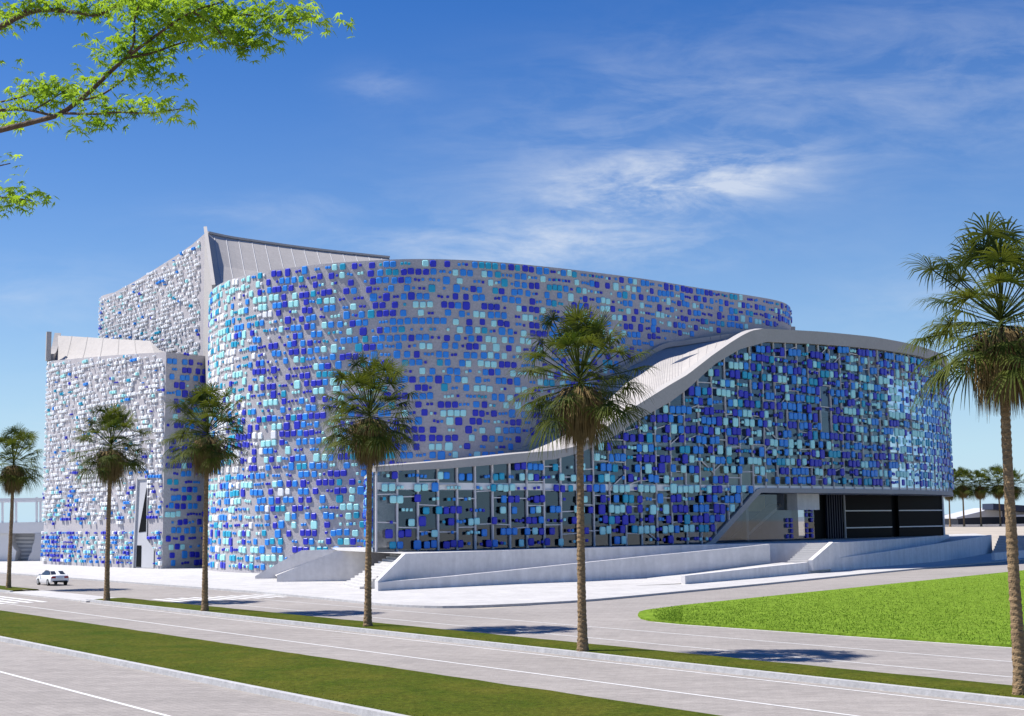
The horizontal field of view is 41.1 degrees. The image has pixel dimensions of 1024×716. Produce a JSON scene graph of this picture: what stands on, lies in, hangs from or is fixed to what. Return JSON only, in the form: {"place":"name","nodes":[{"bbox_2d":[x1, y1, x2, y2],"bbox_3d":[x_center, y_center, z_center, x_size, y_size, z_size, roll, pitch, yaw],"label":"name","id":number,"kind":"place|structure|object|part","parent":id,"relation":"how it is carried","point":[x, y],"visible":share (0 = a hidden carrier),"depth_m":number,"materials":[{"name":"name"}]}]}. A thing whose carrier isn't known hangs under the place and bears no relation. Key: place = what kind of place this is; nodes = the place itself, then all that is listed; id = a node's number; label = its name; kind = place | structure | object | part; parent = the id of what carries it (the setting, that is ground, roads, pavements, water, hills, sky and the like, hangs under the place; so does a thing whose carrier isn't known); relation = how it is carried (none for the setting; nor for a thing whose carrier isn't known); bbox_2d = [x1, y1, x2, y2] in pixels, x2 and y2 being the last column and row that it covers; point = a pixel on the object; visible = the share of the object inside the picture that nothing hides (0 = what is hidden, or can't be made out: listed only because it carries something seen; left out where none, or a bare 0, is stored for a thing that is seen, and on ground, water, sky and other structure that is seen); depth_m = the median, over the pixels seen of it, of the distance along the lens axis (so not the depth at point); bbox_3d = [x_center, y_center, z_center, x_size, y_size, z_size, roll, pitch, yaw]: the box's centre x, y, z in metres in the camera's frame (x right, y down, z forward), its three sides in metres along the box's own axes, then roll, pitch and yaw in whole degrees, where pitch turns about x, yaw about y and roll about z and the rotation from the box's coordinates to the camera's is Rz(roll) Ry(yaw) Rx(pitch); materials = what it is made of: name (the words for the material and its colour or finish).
{"place":"outdoors","nodes":[
{"label":"outdoors","id":0,"kind":"place"},
{"bbox_2d":[0,574,1023,715],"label":"road","id":1,"kind":"structure","parent":0,"point":[159,693],"depth_m":54.60,"materials":[{"name":"grey asphalt"}]},
{"bbox_2d":[0,585,38,591],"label":"grass strip","id":2,"kind":"object","parent":1,"relation":"on","point":[10,589],"depth_m":121.11,"materials":[{"name":"plant"}]},
{"bbox_2d":[0,423,45,587],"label":"fan palm","id":3,"kind":"object","parent":2,"relation":"on","point":[14,478],"visible":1,"depth_m":123.21,"materials":[{"name":"green plant"}]},
{"bbox_2d":[0,596,45,603],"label":"zebra crossing","id":4,"kind":"object","parent":1,"relation":"on","point":[17,600],"visible":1,"depth_m":105.31,"materials":[{"name":"paint"}]},
{"bbox_2d":[36,570,68,585],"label":"saloon car","id":5,"kind":"object","parent":1,"relation":"on","point":[47,577],"visible":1,"depth_m":132.14,"materials":[{"name":"white paint"}]},
{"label":"window","id":6,"kind":"part","parent":5,"relation":"part of","materials":[{"name":"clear glass"}]},
{"bbox_2d":[4,590,113,601],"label":"crossing island","id":7,"kind":"structure","parent":1,"relation":"on","point":[63,596],"depth_m":110.54,"materials":[{"name":"grey concrete"}]},
{"bbox_2d":[0,671,169,715],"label":"lane marking","id":8,"kind":"object","parent":1,"relation":"on","point":[87,694],"depth_m":45.58,"materials":[{"name":"paint"}]},
{"bbox_2d":[0,0,355,218],"bbox_3d":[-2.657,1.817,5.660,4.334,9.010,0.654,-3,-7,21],"label":"maple tree","id":9,"kind":"object","parent":1,"relation":"on","point":[183,18],"visible":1,"depth_m":5.46,"materials":[{"name":"green plant"}]},
{"bbox_2d":[0,636,407,715],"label":"kerb","id":10,"kind":"structure","parent":1,"relation":"on","point":[324,703],"depth_m":47.91,"materials":[{"name":"concrete"}]},
{"bbox_2d":[153,594,281,601],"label":"zebra crossing","id":11,"kind":"object","parent":1,"relation":"on","point":[219,598],"visible":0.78,"depth_m":105.61,"materials":[{"name":"paint"}]},
{"bbox_2d":[0,610,720,715],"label":"grass strip","id":12,"kind":"object","parent":1,"relation":"on","point":[416,693],"depth_m":48.34,"materials":[{"name":"plant"}]},
{"bbox_2d":[3,635,432,715],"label":"grass tufts","id":13,"kind":"object","parent":12,"relation":"on","point":[237,680],"visible":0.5,"depth_m":47.30,"materials":[{"name":"green plant"}]},
{"bbox_2d":[4,603,856,715],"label":"lane marking","id":14,"kind":"object","parent":1,"relation":"on","point":[491,667],"visible":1,"depth_m":51.36,"materials":[{"name":"paint"}]},
{"bbox_2d":[82,602,1023,709],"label":"lane marking","id":15,"kind":"object","parent":1,"relation":"on","point":[625,664],"visible":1,"depth_m":52.20,"materials":[{"name":"paint"}]},
{"bbox_2d":[86,599,1023,706],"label":"kerb","id":16,"kind":"structure","parent":1,"relation":"on","point":[1005,700],"depth_m":53.16,"materials":[{"name":"concrete"}]},
{"bbox_2d":[94,598,1023,697],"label":"grass strip","id":17,"kind":"object","parent":1,"relation":"on","point":[927,682],"depth_m":54.59,"materials":[{"name":"plant"}]},
{"bbox_2d":[64,401,156,600],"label":"fan palm","id":18,"kind":"object","parent":17,"relation":"on","point":[111,466],"visible":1,"depth_m":100.98,"materials":[{"name":"green plant"}]},
{"bbox_2d":[157,381,253,610],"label":"fan palm","id":19,"kind":"object","parent":17,"relation":"on","point":[208,454],"visible":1,"depth_m":87.43,"materials":[{"name":"green plant"}]},
{"bbox_2d":[312,345,422,626],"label":"fan palm","id":20,"kind":"object","parent":17,"relation":"on","point":[370,443],"visible":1,"depth_m":72.53,"materials":[{"name":"green plant"}]},
{"bbox_2d":[503,300,662,651],"bbox_3d":[3.100,4.870,58.074,7.008,14.916,6.694,0,-7,-8],"label":"fan palm","id":21,"kind":"object","parent":17,"relation":"on","point":[583,411],"visible":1,"depth_m":57.69,"materials":[{"name":"green plant"}]},
{"bbox_2d":[259,616,1018,697],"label":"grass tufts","id":22,"kind":"object","parent":17,"relation":"on","point":[662,657],"visible":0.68,"depth_m":54.21,"materials":[{"name":"green plant"}]},
{"bbox_2d":[893,211,1023,694],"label":"fan palm","id":23,"kind":"object","parent":17,"relation":"on","point":[996,355],"visible":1,"depth_m":42.20,"materials":[{"name":"green plant"}]},
{"bbox_2d":[212,602,1008,676],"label":"lane marking","id":24,"kind":"object","parent":1,"relation":"on","point":[661,644],"visible":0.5,"depth_m":60.71,"materials":[{"name":"paint"}]},
{"bbox_2d":[264,599,1011,661],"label":"lane marking","id":25,"kind":"object","parent":1,"relation":"on","point":[673,633],"visible":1,"depth_m":67.05,"materials":[{"name":"paint"}]},
{"bbox_2d":[0,554,1023,605],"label":"pavement","id":26,"kind":"structure","parent":0,"point":[509,593],"depth_m":118.06,"materials":[{"name":"grey concrete"}]},
{"bbox_2d":[0,522,43,560],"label":"terrace building","id":27,"kind":"structure","parent":26,"relation":"on","point":[26,541],"depth_m":223.96,"materials":[{"name":"white concrete"}]},
{"bbox_2d":[0,497,44,522],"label":"pergola","id":28,"kind":"object","parent":27,"relation":"on","point":[36,500],"visible":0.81,"depth_m":225.72,"materials":[{"name":"white concrete"}]},
{"bbox_2d":[255,550,336,578],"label":"ramp wall","id":29,"kind":"structure","parent":26,"relation":"on","point":[300,558],"depth_m":139.55,"materials":[{"name":"concrete"}]},
{"bbox_2d":[277,550,365,581],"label":"ramp wall","id":30,"kind":"structure","parent":26,"relation":"on","point":[341,565],"depth_m":131.14,"materials":[{"name":"concrete"}]},
{"bbox_2d":[343,551,410,588],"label":"staircase","id":31,"kind":"structure","parent":26,"relation":"on","point":[379,568],"depth_m":119.47,"materials":[{"name":"concrete"}]},
{"bbox_2d":[375,554,404,590],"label":"stair cheek","id":32,"kind":"object","parent":26,"relation":"on","point":[394,570],"visible":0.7,"depth_m":113.47,"materials":[{"name":"white concrete"}]},
{"bbox_2d":[378,544,769,590],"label":"ramp wall","id":33,"kind":"structure","parent":26,"relation":"on","point":[674,563],"depth_m":127.44,"materials":[{"name":"concrete"}]},
{"bbox_2d":[404,543,806,579],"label":"retaining wall","id":34,"kind":"structure","parent":26,"relation":"on","point":[429,565],"depth_m":125.73,"materials":[{"name":"concrete"}]},
{"bbox_2d":[332,535,925,553],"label":"terrace","id":35,"kind":"structure","parent":34,"relation":"on","point":[800,539],"depth_m":144.79,"materials":[{"name":"grey concrete"}]},
{"bbox_2d":[637,533,984,585],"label":"ramp surface","id":36,"kind":"object","parent":26,"relation":"on","point":[672,579],"visible":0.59,"depth_m":131.76,"materials":[{"name":"white concrete"}]},
{"bbox_2d":[788,543,826,562],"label":"staircase","id":37,"kind":"structure","parent":36,"relation":"on","point":[807,552],"depth_m":139.21,"materials":[{"name":"concrete"}]},
{"bbox_2d":[808,542,833,570],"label":"stair cheek","id":38,"kind":"object","parent":36,"relation":"on","point":[822,558],"visible":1,"depth_m":138.88,"materials":[{"name":"white concrete"}]},
{"bbox_2d":[681,535,991,583],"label":"ramp wall","id":39,"kind":"structure","parent":26,"relation":"on","point":[958,549],"depth_m":152.58,"materials":[{"name":"concrete"}]},
{"bbox_2d":[829,534,948,570],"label":"entrance plinth wall","id":40,"kind":"structure","parent":26,"relation":"on","point":[844,549],"depth_m":154.94,"materials":[{"name":"concrete"}]},
{"bbox_2d":[991,550,1023,559],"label":"wall","id":41,"kind":"structure","parent":26,"relation":"on","point":[999,555],"depth_m":172.41,"materials":[{"name":"concrete"}]},
{"bbox_2d":[992,535,1023,552],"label":"staircase","id":42,"kind":"structure","parent":26,"relation":"on","point":[1001,545],"depth_m":202.27,"materials":[{"name":"concrete"}]},
{"bbox_2d":[0,0,1023,522],"label":"sky","id":43,"kind":"structure","parent":0,"point":[792,153],"materials":[{"name":"blue"}]},
{"bbox_2d":[474,522,804,608],"bbox_3d":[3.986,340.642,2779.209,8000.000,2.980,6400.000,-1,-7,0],"label":"ground","id":44,"kind":"structure","parent":0,"point":[801,524],"depth_m":91.23,"materials":[{"name":"grey concrete"}]},
{"bbox_2d":[40,226,953,572],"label":"concert hall","id":45,"kind":"structure","parent":44,"relation":"on","point":[768,422],"depth_m":157.13,"materials":[{"name":"blue tile"}]},
{"bbox_2d":[0,559,1023,607],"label":"kerb","id":46,"kind":"structure","parent":44,"relation":"on","point":[482,606],"depth_m":107.77,"materials":[{"name":"concrete"}]},
{"bbox_2d":[481,560,1023,651],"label":"cross street","id":47,"kind":"structure","parent":0,"point":[625,610],"depth_m":97.00,"materials":[{"name":"grey concrete"}]},
{"bbox_2d":[657,622,1010,647],"bbox_3d":[18.607,12.845,61.914,0.468,0.001,34.743,5,-9,-39],"label":"lane marking","id":48,"kind":"object","parent":47,"relation":"on","point":[837,635],"visible":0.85,"depth_m":64.85,"materials":[{"name":"paint"}]},
{"bbox_2d":[798,517,803,521],"bbox_3d":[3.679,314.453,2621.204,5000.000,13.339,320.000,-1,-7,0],"label":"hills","id":49,"kind":"structure","parent":0,"point":[800,519],"depth_m":2521.98,"materials":[{"name":"grey"}]},
{"bbox_2d":[638,570,1023,646],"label":"lawn","id":50,"kind":"structure","parent":0,"point":[648,615],"depth_m":79.94,"materials":[{"name":"green plant"}]},
{"bbox_2d":[799,526,1023,553],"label":"terrain","id":51,"kind":"structure","parent":0,"point":[995,532],"depth_m":287.59,"materials":[{"name":"white concrete"}]},
{"bbox_2d":[944,469,965,526],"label":"fan palm","id":52,"kind":"object","parent":51,"relation":"on","point":[955,490],"visible":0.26,"depth_m":315.39,"materials":[{"name":"green plant"}]},
{"bbox_2d":[951,466,981,526],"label":"fan palm","id":53,"kind":"object","parent":51,"relation":"on","point":[964,484],"visible":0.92,"depth_m":315.55,"materials":[{"name":"green plant"}]},
{"bbox_2d":[965,468,996,525],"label":"fan palm","id":54,"kind":"object","parent":51,"relation":"on","point":[980,494],"visible":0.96,"depth_m":315.55,"materials":[{"name":"green plant"}]},
{"bbox_2d":[945,524,1023,526],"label":"boundary wall","id":55,"kind":"structure","parent":51,"relation":"on","point":[971,525],"depth_m":320.05,"materials":[{"name":"concrete"}]},
{"bbox_2d":[982,463,1016,525],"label":"fan palm","id":56,"kind":"object","parent":51,"relation":"on","point":[997,490],"visible":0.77,"depth_m":315.60,"materials":[{"name":"green plant"}]},
{"bbox_2d":[982,503,1023,523],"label":"dark canopy","id":57,"kind":"object","parent":51,"relation":"on","point":[995,507],"visible":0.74,"depth_m":338.93,"materials":[{"name":"blue"}]},
{"bbox_2d":[995,468,1023,525],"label":"fan palm","id":58,"kind":"object","parent":51,"relation":"on","point":[1018,490],"visible":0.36,"depth_m":315.28,"materials":[{"name":"green plant"}]},
{"bbox_2d":[945,508,1023,524],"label":"pavilion","id":59,"kind":"structure","parent":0,"point":[972,515],"depth_m":347.37,"materials":[{"name":"white"}]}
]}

